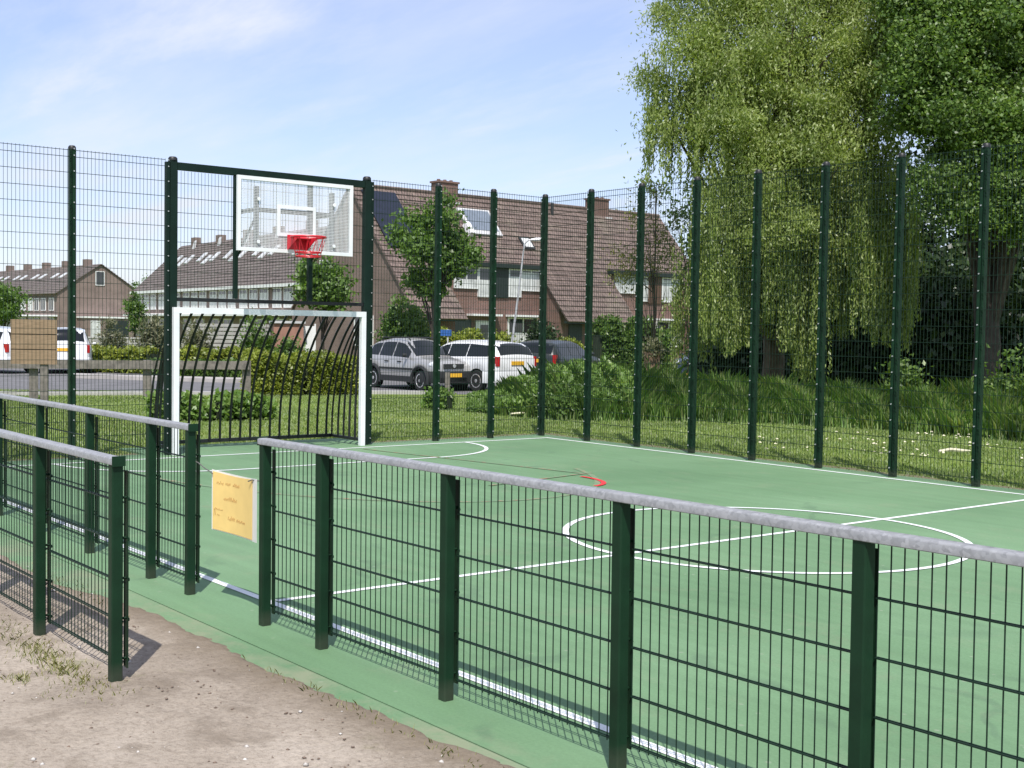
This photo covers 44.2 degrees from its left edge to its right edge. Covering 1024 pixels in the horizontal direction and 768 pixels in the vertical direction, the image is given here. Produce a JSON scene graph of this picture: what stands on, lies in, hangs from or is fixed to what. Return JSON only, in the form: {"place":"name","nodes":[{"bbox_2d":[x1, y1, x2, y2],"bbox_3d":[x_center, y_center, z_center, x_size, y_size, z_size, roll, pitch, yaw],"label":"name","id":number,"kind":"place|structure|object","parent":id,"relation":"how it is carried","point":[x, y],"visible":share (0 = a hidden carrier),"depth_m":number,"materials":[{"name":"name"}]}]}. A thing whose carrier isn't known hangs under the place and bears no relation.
{"place":"outdoors","nodes":[
{"label":"outdoors","id":0,"kind":"place"},
{"bbox_2d":[0,259,133,336],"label":"gable house","id":1,"kind":"structure","parent":0,"point":[42,286],"depth_m":151.44,"materials":[{"name":"brown brick"}]},
{"bbox_2d":[34,298,38,310],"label":"window","id":2,"kind":"structure","parent":1,"relation":"in","point":[36,300],"depth_m":152.71,"materials":[{"name":"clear glass"}]},
{"bbox_2d":[41,298,45,310],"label":"window","id":3,"kind":"structure","parent":1,"relation":"in","point":[43,300],"depth_m":150.97,"materials":[{"name":"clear glass"}]},
{"bbox_2d":[49,298,53,310],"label":"window","id":4,"kind":"structure","parent":1,"relation":"in","point":[51,300],"depth_m":149.02,"materials":[{"name":"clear glass"}]},
{"bbox_2d":[90,320,100,336],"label":"door","id":5,"kind":"structure","parent":1,"relation":"in","point":[93,326],"depth_m":148.32,"materials":[{"name":"white wood"}]},
{"bbox_2d":[95,271,104,285],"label":"window","id":6,"kind":"structure","parent":1,"relation":"in","point":[98,274],"depth_m":150.85,"materials":[{"name":"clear glass"}]},
{"bbox_2d":[107,321,127,336],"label":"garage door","id":7,"kind":"structure","parent":1,"relation":"in","point":[124,323],"depth_m":150.45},
{"bbox_2d":[88,337,188,346],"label":"garden wall","id":8,"kind":"structure","parent":0,"point":[95,339],"depth_m":57.40,"materials":[{"name":"concrete"}]},
{"bbox_2d":[76,373,241,382],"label":"pavement","id":9,"kind":"structure","parent":0,"point":[136,377],"depth_m":40.61,"materials":[{"name":"concrete"}]},
{"bbox_2d":[150,357,241,377],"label":"hedge","id":10,"kind":"object","parent":9,"relation":"on","point":[209,372],"visible":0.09,"depth_m":41.92,"materials":[{"name":"green plant"}]},
{"bbox_2d":[123,220,326,347],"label":"terraced house","id":11,"kind":"structure","parent":0,"point":[280,268],"depth_m":102.03,"materials":[{"name":"brown brick"}]},
{"bbox_2d":[143,294,148,309],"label":"window","id":12,"kind":"structure","parent":11,"relation":"in","point":[146,296],"depth_m":115.86,"materials":[{"name":"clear glass"}]},
{"bbox_2d":[151,293,155,309],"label":"window","id":13,"kind":"structure","parent":11,"relation":"in","point":[153,296],"depth_m":114.19,"materials":[{"name":"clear glass"}]},
{"bbox_2d":[159,293,163,309],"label":"window","id":14,"kind":"structure","parent":11,"relation":"in","point":[161,295],"depth_m":112.35,"materials":[{"name":"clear glass"}]},
{"bbox_2d":[183,292,189,306],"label":"window","id":15,"kind":"structure","parent":11,"relation":"in","point":[185,303],"depth_m":106.95,"materials":[{"name":"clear glass"}]},
{"bbox_2d":[191,291,197,307],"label":"window","id":16,"kind":"structure","parent":11,"relation":"in","point":[193,304],"depth_m":105.31,"materials":[{"name":"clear glass"}]},
{"bbox_2d":[199,291,206,307],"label":"window","id":17,"kind":"structure","parent":11,"relation":"in","point":[201,293],"depth_m":103.68,"materials":[{"name":"white glass"}]},
{"bbox_2d":[209,291,216,307],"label":"window","id":18,"kind":"structure","parent":11,"relation":"in","point":[212,304],"depth_m":101.65,"materials":[{"name":"white glass"}]},
{"bbox_2d":[218,290,226,307],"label":"window","id":19,"kind":"structure","parent":11,"relation":"in","point":[221,292],"depth_m":100.03,"materials":[{"name":"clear glass"}]},
{"bbox_2d":[228,290,235,307],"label":"window","id":20,"kind":"structure","parent":11,"relation":"in","point":[230,305],"depth_m":98.57,"materials":[{"name":"white glass"}]},
{"bbox_2d":[239,289,247,307],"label":"window","id":21,"kind":"structure","parent":11,"relation":"in","point":[243,293],"depth_m":96.36,"materials":[{"name":"white glass"}]},
{"bbox_2d":[249,289,257,307],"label":"window","id":22,"kind":"structure","parent":11,"relation":"in","point":[255,305],"depth_m":94.56,"materials":[{"name":"white glass"}]},
{"bbox_2d":[259,288,268,307],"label":"window","id":23,"kind":"structure","parent":11,"relation":"in","point":[263,296],"depth_m":93.08,"materials":[{"name":"white glass"}]},
{"bbox_2d":[272,287,281,307],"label":"window","id":24,"kind":"structure","parent":11,"relation":"in","point":[276,293],"depth_m":90.99,"materials":[{"name":"white glass"}]},
{"bbox_2d":[283,287,292,307],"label":"window","id":25,"kind":"structure","parent":11,"relation":"in","point":[287,297],"depth_m":89.49,"materials":[{"name":"white glass"}]},
{"bbox_2d":[0,368,496,393],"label":"road","id":26,"kind":"structure","parent":0,"point":[16,378],"depth_m":38.12,"materials":[{"name":"asphalt"}]},
{"bbox_2d":[0,326,28,371],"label":"parked car","id":27,"kind":"object","parent":26,"relation":"on","point":[5,343],"visible":0.16,"depth_m":43.76,"materials":[{"name":"white paint"}]},
{"bbox_2d":[39,327,95,372],"bbox_3d":[-16.419,-1.273,46.507,2.110,1.635,4.517,0,3,-18],"label":"parked car","id":28,"kind":"object","parent":26,"relation":"on","point":[80,331],"visible":0.27,"depth_m":44.58,"materials":[{"name":"white paint"}]},
{"bbox_2d":[80,342,161,373],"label":"hedge","id":29,"kind":"object","parent":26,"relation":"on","point":[109,352],"visible":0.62,"depth_m":46.05,"materials":[{"name":"green plant"}]},
{"bbox_2d":[124,314,188,356],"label":"shrub","id":30,"kind":"object","parent":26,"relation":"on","point":[145,337],"visible":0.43,"depth_m":47.74,"materials":[{"name":"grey plant"}]},
{"bbox_2d":[179,344,254,360],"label":"hedge","id":31,"kind":"object","parent":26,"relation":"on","point":[193,352],"visible":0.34,"depth_m":44.84,"materials":[{"name":"green plant"}]},
{"bbox_2d":[273,336,308,356],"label":"shrub","id":32,"kind":"object","parent":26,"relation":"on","point":[287,346],"visible":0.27,"depth_m":43.83,"materials":[{"name":"green plant"}]},
{"bbox_2d":[238,347,358,394],"bbox_3d":[-5.616,-0.354,33.736,3.436,1.259,1.995,0,3,-23],"label":"hedge","id":33,"kind":"object","parent":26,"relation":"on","point":[289,372],"visible":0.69,"depth_m":33.01,"materials":[{"name":"green plant"}]},
{"bbox_2d":[372,337,471,390],"bbox_3d":[-2.807,-0.632,37.601,1.910,1.546,3.617,-1,3,-40],"label":"parked car","id":34,"kind":"object","parent":26,"relation":"on","point":[396,360],"visible":0.68,"depth_m":36.95,"materials":[{"name":"silver metal"}]},
{"bbox_2d":[412,340,535,390],"bbox_3d":[-1.347,-0.602,38.018,4.317,1.495,2.090,3,3,44],"label":"parked car","id":35,"kind":"object","parent":26,"relation":"on","point":[468,354],"visible":0.41,"depth_m":36.54,"materials":[{"name":"white paint"}]},
{"bbox_2d":[520,340,598,368],"bbox_3d":[1.484,-0.729,42.010,2.090,1.495,4.317,2,3,24],"label":"parked car","id":36,"kind":"object","parent":26,"relation":"on","point":[551,346],"visible":0.2,"depth_m":40.25,"materials":[{"name":"paint"}]},
{"bbox_2d":[0,555,514,767],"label":"dirt ground","id":37,"kind":"structure","parent":0,"point":[186,726],"depth_m":5.73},
{"bbox_2d":[0,429,129,681],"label":"fence","id":38,"kind":"object","parent":37,"relation":"on","point":[118,660],"visible":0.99,"depth_m":6.79,"materials":[{"name":"green metal"}]},
{"bbox_2d":[0,567,404,767],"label":"soil crumbs","id":39,"kind":"object","parent":37,"relation":"on","point":[173,686],"visible":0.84,"depth_m":5.94,"materials":[{"name":"soil"}]},
{"bbox_2d":[11,566,443,765],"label":"pebbles","id":40,"kind":"object","parent":37,"relation":"on","point":[246,746],"visible":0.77,"depth_m":5.25,"materials":[{"name":"stone"}]},
{"bbox_2d":[0,560,503,767],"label":"grass tufts","id":41,"kind":"object","parent":37,"relation":"on","point":[54,668],"visible":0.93,"depth_m":6.43,"materials":[{"name":"plant"}]},
{"bbox_2d":[269,321,315,351],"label":"garden shed","id":42,"kind":"structure","parent":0,"point":[294,330],"depth_m":53.53,"materials":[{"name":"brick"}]},
{"bbox_2d":[303,326,313,351],"bbox_3d":[-8.747,-1.588,54.190,0.500,1.800,0.060,0,3,-14],"label":"door","id":43,"kind":"structure","parent":42,"relation":"in","point":[309,340],"depth_m":54.16,"materials":[{"name":"white"}]},
{"bbox_2d":[0,0,976,287],"label":"sky","id":44,"kind":"structure","parent":0,"point":[522,97],"materials":[{"name":"blue"}]},
{"bbox_2d":[287,179,710,361],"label":"terraced house","id":45,"kind":"structure","parent":0,"point":[568,318],"depth_m":64.09,"materials":[{"name":"red brick"}]},
{"bbox_2d":[453,266,478,288],"bbox_3d":[-2.237,-5.189,61.399,1.500,1.080,0.100,-1,3,-40],"label":"window","id":46,"kind":"structure","parent":45,"relation":"in","point":[472,282],"depth_m":61.50,"materials":[{"name":"white glass"}]},
{"bbox_2d":[476,321,488,339],"bbox_3d":[-1.448,-2.019,62.247,0.950,2.200,0.108,-1,3,-40],"label":"door","id":47,"kind":"structure","parent":45,"relation":"in","point":[484,327],"depth_m":62.21,"materials":[{"name":"grey glass"}]},
{"bbox_2d":[477,267,488,296],"bbox_3d":[-1.313,-5.013,62.200,0.940,1.470,0.100,-1,3,-40],"label":"window","id":48,"kind":"structure","parent":45,"relation":"in","point":[481,269],"depth_m":62.06,"materials":[{"name":"white glass"}]},
{"bbox_2d":[508,269,521,296],"bbox_3d":[0.132,-5.074,63.432,0.840,1.410,0.100,-1,3,-40],"label":"window","id":49,"kind":"structure","parent":45,"relation":"in","point":[512,278],"depth_m":63.36,"materials":[{"name":"white glass"}]},
{"bbox_2d":[507,317,537,342],"bbox_3d":[0.535,-2.635,63.914,2.000,1.450,0.100,-1,3,-40],"label":"window","id":50,"kind":"structure","parent":45,"relation":"in","point":[520,326],"depth_m":63.72,"materials":[{"name":"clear glass"}]},
{"bbox_2d":[521,269,539,291],"bbox_3d":[0.956,-5.256,64.126,1.300,1.080,0.100,-1,3,-40],"label":"window","id":51,"kind":"structure","parent":45,"relation":"in","point":[524,276],"depth_m":64.06,"materials":[{"name":"white glass"}]},
{"bbox_2d":[568,324,581,342],"bbox_3d":[3.203,-1.983,64.271,0.900,2.100,0.080,-1,3,-40],"label":"door","id":52,"kind":"structure","parent":45,"relation":"in","point":[573,329],"depth_m":64.20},
{"bbox_2d":[614,275,635,293],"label":"window","id":53,"kind":"structure","parent":45,"relation":"in","point":[617,283],"depth_m":68.53,"materials":[{"name":"white glass"}]},
{"bbox_2d":[662,277,672,302],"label":"window","id":54,"kind":"structure","parent":45,"relation":"in","point":[669,286],"depth_m":70.70,"materials":[{"name":"white glass"}]},
{"bbox_2d":[656,321,680,346],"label":"window","id":55,"kind":"structure","parent":45,"relation":"in","point":[668,322],"depth_m":70.77,"materials":[{"name":"grey glass"}]},
{"bbox_2d":[0,434,1023,767],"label":"court","id":56,"kind":"object","parent":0,"point":[226,598],"visible":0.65,"depth_m":8.53,"materials":[{"name":"green paint"}]},
{"bbox_2d":[0,142,165,459],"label":"tall fence","id":57,"kind":"object","parent":56,"relation":"on","point":[71,375],"visible":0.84,"depth_m":16.28,"materials":[{"name":"green metal"}]},
{"bbox_2d":[0,393,200,594],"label":"fence","id":58,"kind":"object","parent":56,"relation":"on","point":[192,516],"visible":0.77,"depth_m":9.03,"materials":[{"name":"green metal"}]},
{"bbox_2d":[196,461,258,542],"bbox_3d":[-1.778,0.734,7.909,0.043,0.419,1.011,-1,3,-38],"label":"paper notice","id":59,"kind":"object","parent":58,"relation":"attached to","point":[234,504],"visible":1,"depth_m":7.87,"materials":[{"name":"yellow paper"}]},
{"bbox_2d":[149,307,365,455],"bbox_3d":[-3.681,-0.076,18.375,3.033,2.010,0.970,-1,3,-38],"label":"football goal","id":60,"kind":"object","parent":56,"relation":"on","point":[359,331],"visible":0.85,"depth_m":18.59,"materials":[{"name":"white paint"}]},
{"bbox_2d":[163,156,373,454],"bbox_3d":[-3.414,-1.078,18.091,3.276,4.045,0.124,-1,3,-38],"label":"backboard frame","id":61,"kind":"object","parent":56,"relation":"on","point":[172,165],"visible":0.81,"depth_m":17.70,"materials":[{"name":"green painted steel"},{"name":"white painted metal"},{"name":"clear acrylic"}]},
{"bbox_2d":[236,175,352,260],"bbox_3d":[-3.005,-2.291,17.547,1.800,1.073,1.205,-1,3,-38],"label":"basketball hoop","id":62,"kind":"object","parent":61,"relation":"attached to","point":[299,243],"visible":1,"depth_m":17.46,"materials":[{"name":"white paint"}]},
{"bbox_2d":[371,180,545,440],"bbox_3d":[-0.816,-1.110,20.130,3.364,4.095,0.135,-1,3,-38],"label":"tall fence","id":63,"kind":"object","parent":56,"relation":"on","point":[491,284],"visible":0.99,"depth_m":20.03,"materials":[{"name":"green metal"}]},
{"bbox_2d":[257,436,1023,767],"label":"fence","id":64,"kind":"object","parent":56,"relation":"on","point":[861,708],"visible":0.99,"depth_m":5.08,"materials":[{"name":"green metal"}]},
{"bbox_2d":[537,143,1023,487],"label":"tall fence","id":65,"kind":"object","parent":56,"relation":"on","point":[981,294],"visible":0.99,"depth_m":17.15,"materials":[{"name":"green metal"}]},
{"bbox_2d":[0,347,1023,489],"bbox_3d":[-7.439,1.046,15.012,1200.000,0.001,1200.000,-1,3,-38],"label":"ground","id":66,"kind":"structure","parent":0,"point":[683,428],"depth_m":21.99,"materials":[{"name":"plant"}]},
{"bbox_2d":[0,282,31,326],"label":"tree","id":67,"kind":"object","parent":66,"relation":"on","point":[14,307],"visible":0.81,"depth_m":79.43,"materials":[{"name":"green plant"}]},
{"bbox_2d":[11,316,56,407],"bbox_3d":[-9.938,-0.457,26.241,0.972,1.900,0.090,1,2,0],"label":"wooden board","id":68,"kind":"object","parent":66,"relation":"on","point":[30,344],"visible":0.94,"depth_m":26.18,"materials":[{"name":"light plywood"},{"name":"weathered wood"}]},
{"bbox_2d":[91,315,131,348],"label":"shrub","id":69,"kind":"object","parent":66,"relation":"on","point":[111,338],"visible":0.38,"depth_m":49.79,"materials":[{"name":"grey plant"}]},
{"bbox_2d":[0,360,250,398],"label":"wooden barrier","id":70,"kind":"object","parent":66,"relation":"on","point":[92,364],"visible":0.56,"depth_m":30.06,"materials":[{"name":"brown wood"}]},
{"bbox_2d":[120,291,149,336],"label":"tree","id":71,"kind":"object","parent":66,"relation":"on","point":[134,321],"visible":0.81,"depth_m":91.60,"materials":[{"name":"green plant"}]},
{"bbox_2d":[180,316,217,348],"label":"shrub","id":72,"kind":"object","parent":66,"relation":"on","point":[198,336],"visible":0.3,"depth_m":51.84,"materials":[{"name":"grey plant"}]},
{"bbox_2d":[143,387,278,420],"bbox_3d":[-5.749,0.382,24.164,2.576,0.648,1.308,0,3,-20],"label":"planting","id":73,"kind":"object","parent":66,"relation":"on","point":[184,405],"visible":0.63,"depth_m":23.87,"materials":[{"name":"green plant"}]},
{"bbox_2d":[0,390,424,395],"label":"kerb","id":74,"kind":"structure","parent":66,"relation":"on","point":[106,393],"depth_m":31.75,"materials":[{"name":"concrete"}]},
{"bbox_2d":[185,320,270,349],"bbox_3d":[-12.102,-1.767,55.282,4.312,1.960,0.122,1,2,-7],"label":"slatted fence","id":75,"kind":"object","parent":66,"relation":"on","point":[219,338],"visible":0.15,"depth_m":55.15,"materials":[{"name":"grey wood"}]},
{"bbox_2d":[232,307,279,350],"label":"shrub","id":76,"kind":"object","parent":66,"relation":"on","point":[259,341],"visible":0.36,"depth_m":49.71,"materials":[{"name":"green plant"}]},
{"bbox_2d":[0,533,526,767],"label":"court edging","id":77,"kind":"object","parent":66,"relation":"on","point":[263,659],"visible":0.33,"depth_m":6.83,"materials":[{"name":"concrete"}]},
{"bbox_2d":[287,255,359,351],"bbox_3d":[-7.503,-2.805,49.840,2.745,4.645,3.286,-1,3,-38],"label":"tree","id":78,"kind":"object","parent":66,"relation":"on","point":[338,287],"visible":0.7,"depth_m":49.31,"materials":[{"name":"green plant"}]},
{"bbox_2d":[380,186,489,339],"bbox_3d":[-2.703,-3.543,44.007,3.409,6.769,3.694,-1,3,-38],"label":"street tree","id":79,"kind":"object","parent":66,"relation":"on","point":[463,252],"visible":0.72,"depth_m":43.60,"materials":[{"name":"green plant"}]},
{"bbox_2d":[419,385,456,408],"bbox_3d":[-1.656,0.290,28.449,0.719,0.544,0.760,2,3,23],"label":"weed patch","id":80,"kind":"object","parent":66,"relation":"on","point":[443,392],"visible":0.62,"depth_m":28.27,"materials":[{"name":"green plant"}]},
{"bbox_2d":[445,372,449,391],"bbox_3d":[-1.718,0.006,33.632,0.140,0.620,0.140,1,2,0],"label":"wooden bollard","id":81,"kind":"object","parent":66,"relation":"on","point":[448,386],"visible":0.54,"depth_m":33.56,"materials":[{"name":"grey wood"}]},
{"bbox_2d":[371,433,532,442],"bbox_3d":[-0.981,0.885,20.690,3.280,0.001,0.429,-1,3,-38],"label":"soil strip","id":82,"kind":"object","parent":66,"relation":"on","point":[447,438],"visible":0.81,"depth_m":20.59,"materials":[{"name":"soil"}]},
{"bbox_2d":[430,326,484,345],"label":"hedge","id":83,"kind":"object","parent":66,"relation":"on","point":[442,339],"visible":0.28,"depth_m":50.27,"materials":[{"name":"green plant"}]},
{"bbox_2d":[495,329,520,342],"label":"shrub","id":84,"kind":"object","parent":66,"relation":"on","point":[498,336],"visible":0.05,"depth_m":50.23,"materials":[{"name":"green plant"}]},
{"bbox_2d":[466,355,665,420],"bbox_3d":[1.066,-0.025,28.118,4.462,1.299,6.539,-1,3,-38],"label":"bush","id":85,"kind":"object","parent":66,"relation":"on","point":[566,372],"depth_m":26.19,"materials":[{"name":"plant"}]},
{"bbox_2d":[592,313,676,372],"bbox_3d":[4.553,-1.396,47.505,3.194,2.537,1.570,0,3,-19],"label":"hedge","id":86,"kind":"object","parent":66,"relation":"on","point":[599,333],"visible":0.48,"depth_m":46.84,"materials":[{"name":"green plant"}]},
{"bbox_2d":[594,169,691,348],"bbox_3d":[3.439,-2.696,33.832,2.468,6.145,2.330,-1,3,-38],"label":"sapling","id":87,"kind":"object","parent":66,"relation":"on","point":[655,281],"visible":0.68,"depth_m":33.84,"materials":[{"name":"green plant"}]},
{"bbox_2d":[642,332,670,369],"bbox_3d":[3.587,-0.476,33.018,1.035,1.800,0.995,-1,3,-38],"label":"tree stump","id":88,"kind":"object","parent":66,"relation":"on","point":[650,350],"visible":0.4,"depth_m":32.83,"materials":[{"name":"brown wood"}]},
{"bbox_2d":[623,168,720,371],"bbox_3d":[4.741,-2.912,36.136,3.018,6.418,1.796,2,3,17],"label":"thin tree","id":89,"kind":"object","parent":66,"relation":"on","point":[674,213],"visible":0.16,"depth_m":35.85,"materials":[{"name":"green plant"}]},
{"bbox_2d":[671,321,791,378],"bbox_3d":[7.311,-1.178,39.913,3.886,2.855,4.561,-1,3,-38],"label":"understorey shrub","id":90,"kind":"object","parent":66,"relation":"on","point":[721,359],"visible":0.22,"depth_m":39.01,"materials":[{"name":"green plant"}]},
{"bbox_2d":[616,0,926,382],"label":"willow tree","id":91,"kind":"object","parent":66,"relation":"on","point":[762,74],"visible":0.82,"depth_m":29.36,"materials":[{"name":"green plant"}]},
{"bbox_2d":[532,433,1023,489],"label":"soil strip","id":92,"kind":"object","parent":66,"relation":"on","point":[855,469],"visible":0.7,"depth_m":17.38,"materials":[{"name":"soil"}]},
{"bbox_2d":[716,274,855,379],"bbox_3d":[8.413,-2.396,39.059,4.940,5.407,5.946,-1,3,-38],"label":"understorey shrub","id":93,"kind":"object","parent":66,"relation":"on","point":[759,345],"visible":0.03,"depth_m":38.55,"materials":[{"name":"green plant"}]},
{"bbox_2d":[784,285,949,388],"bbox_3d":[9.655,-1.364,35.873,4.629,3.638,5.504,-1,3,-38],"label":"understorey shrub","id":94,"kind":"object","parent":66,"relation":"on","point":[837,348],"visible":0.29,"depth_m":34.86,"materials":[{"name":"green plant"}]},
{"bbox_2d":[758,428,1022,457],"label":"lawn flowers","id":95,"kind":"object","parent":66,"relation":"on","point":[884,442],"visible":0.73,"depth_m":20.14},
{"bbox_2d":[874,353,934,393],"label":"bush","id":96,"kind":"object","parent":66,"relation":"on","point":[903,368],"visible":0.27,"depth_m":26.89,"materials":[{"name":"green plant"}]},
{"bbox_2d":[843,248,1021,387],"bbox_3d":[11.479,-1.641,35.029,5.672,4.326,4.563,3,3,42],"label":"understorey shrub","id":97,"kind":"object","parent":66,"relation":"on","point":[951,334],"visible":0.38,"depth_m":33.79,"materials":[{"name":"green plant"}]},
{"bbox_2d":[852,0,1023,381],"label":"broadleaf tree","id":98,"kind":"object","parent":66,"relation":"on","point":[955,82],"visible":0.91,"depth_m":26.48,"materials":[{"name":"green plant"}]},
{"bbox_2d":[867,136,1023,376],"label":"understorey shrub","id":99,"kind":"object","parent":66,"relation":"on","point":[948,246],"visible":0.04,"depth_m":36.97,"materials":[{"name":"green plant"}]},
{"bbox_2d":[939,448,970,451],"bbox_3d":[6.693,0.997,19.105,0.560,0.063,0.190,0,3,-11],"label":"dry stick","id":100,"kind":"object","parent":66,"relation":"on","point":[955,449],"visible":0.87,"depth_m":19.06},
{"bbox_2d":[918,239,1023,385],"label":"understorey shrub","id":101,"kind":"object","parent":66,"relation":"on","point":[1015,289],"visible":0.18,"depth_m":33.61,"materials":[{"name":"green plant"}]},
{"bbox_2d":[967,343,1023,393],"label":"bush","id":102,"kind":"object","parent":66,"relation":"on","point":[1008,383],"visible":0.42,"depth_m":25.02,"materials":[{"name":"green plant"}]},
{"bbox_2d":[562,359,1023,441],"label":"tall grass","id":103,"kind":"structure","parent":0,"point":[788,390],"depth_m":25.35,"materials":[{"name":"plant"}]},
{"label":"garden pavement","id":104,"kind":"structure","parent":0,"visible":0},
{"bbox_2d":[374,292,430,342],"bbox_3d":[-3.968,-1.845,46.532,2.634,3.121,2.988,-1,3,-38],"label":"shrub","id":105,"kind":"object","parent":104,"relation":"on","point":[391,316],"visible":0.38,"depth_m":45.91,"materials":[{"name":"green plant"}]},
{"bbox_2d":[511,238,540,341],"bbox_3d":[0.617,-2.877,47.426,1.328,5.250,0.150,1,2,1],"label":"street lamp","id":106,"kind":"object","parent":104,"relation":"on","point":[515,315],"visible":0.56,"depth_m":47.37,"materials":[{"name":"metal"}]},
{"bbox_2d":[520,314,565,341],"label":"conifer shrub","id":107,"kind":"object","parent":104,"relation":"on","point":[550,333],"visible":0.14,"depth_m":48.78,"materials":[{"name":"green plant"}]},
{"bbox_2d":[557,336,584,348],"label":"hedge","id":108,"kind":"object","parent":104,"relation":"on","point":[563,338],"visible":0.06,"depth_m":49.00,"materials":[{"name":"green plant"}]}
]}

